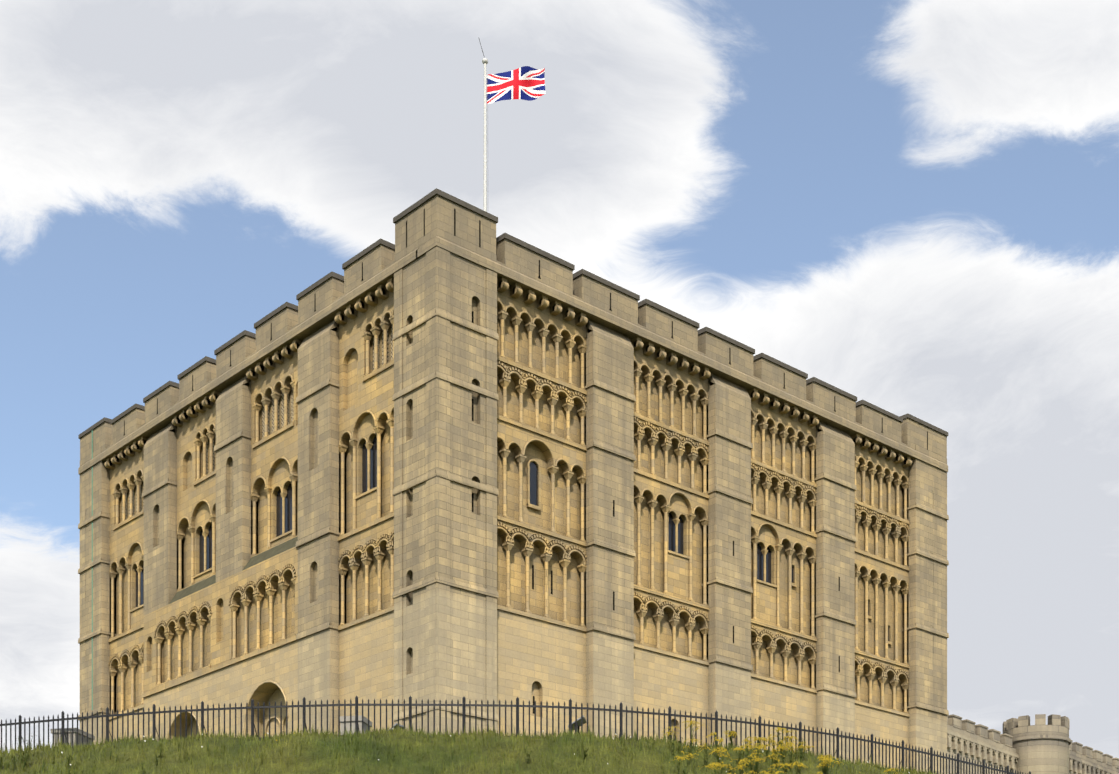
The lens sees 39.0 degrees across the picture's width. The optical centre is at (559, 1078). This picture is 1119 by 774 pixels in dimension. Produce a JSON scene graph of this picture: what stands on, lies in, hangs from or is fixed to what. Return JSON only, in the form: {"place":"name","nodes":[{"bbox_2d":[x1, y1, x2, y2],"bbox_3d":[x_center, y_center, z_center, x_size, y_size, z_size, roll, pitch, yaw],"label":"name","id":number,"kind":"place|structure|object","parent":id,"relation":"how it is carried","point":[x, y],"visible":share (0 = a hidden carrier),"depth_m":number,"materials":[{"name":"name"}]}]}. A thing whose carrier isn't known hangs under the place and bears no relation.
{"place":"outdoors","nodes":[
{"label":"outdoors","id":0,"kind":"place"},
{"bbox_2d":[0,724,955,773],"bbox_3d":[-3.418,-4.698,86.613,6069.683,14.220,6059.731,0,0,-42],"label":"mound","id":1,"kind":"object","parent":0,"point":[307,756],"depth_m":51.87,"materials":[{"name":"green plant"}]},
{"bbox_2d":[51,728,94,746],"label":"stone plinth","id":2,"kind":"structure","parent":1,"relation":"on","point":[75,736],"depth_m":57.08,"materials":[{"name":"grey stone"}]},
{"bbox_2d":[340,715,371,734],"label":"stone plinth","id":3,"kind":"structure","parent":1,"relation":"on","point":[365,723],"depth_m":56.20,"materials":[{"name":"white stone"}]},
{"bbox_2d":[388,723,405,731],"bbox_3d":[-5.864,-12.068,56.215,0.560,0.920,0.600,0,0,28],"label":"floodlight","id":4,"kind":"object","parent":1,"relation":"on","point":[400,726],"visible":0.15,"depth_m":56.02,"materials":[{"name":"grey metal"}]},
{"bbox_2d":[0,720,898,773],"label":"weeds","id":5,"kind":"object","parent":1,"relation":"on","point":[827,760],"visible":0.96,"depth_m":52.56,"materials":[{"name":"green plant"}]},
{"bbox_2d":[78,188,948,773],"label":"keep walls","id":6,"kind":"structure","parent":1,"relation":"on","point":[446,446],"depth_m":70.11,"materials":[{"name":"stone"}]},
{"bbox_2d":[478,37,544,211],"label":"union flag","id":7,"kind":"object","parent":6,"relation":"on","point":[525,83],"visible":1,"depth_m":66.04,"materials":[{"name":"white painted metal"},{"name":"fabric"}]},
{"bbox_2d":[0,696,1030,773],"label":"fence railings","id":8,"kind":"object","parent":1,"relation":"on","point":[463,705],"visible":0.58,"depth_m":55.59,"materials":[{"name":"metal"}]},
{"bbox_2d":[568,715,586,732],"bbox_3d":[0.635,-12.218,56.408,0.560,1.220,0.900,0,0,8],"label":"floodlight","id":9,"kind":"object","parent":1,"relation":"on","point":[579,723],"visible":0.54,"depth_m":56.29,"materials":[{"name":"grey metal"}]},
{"bbox_2d":[947,714,1118,773],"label":"prison wall","id":10,"kind":"structure","parent":1,"relation":"on","point":[1023,745],"depth_m":90.49,"materials":[{"name":"grey stone"}]},
{"bbox_2d":[0,0,1118,757],"label":"sky","id":11,"kind":"structure","parent":0,"point":[911,207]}
]}

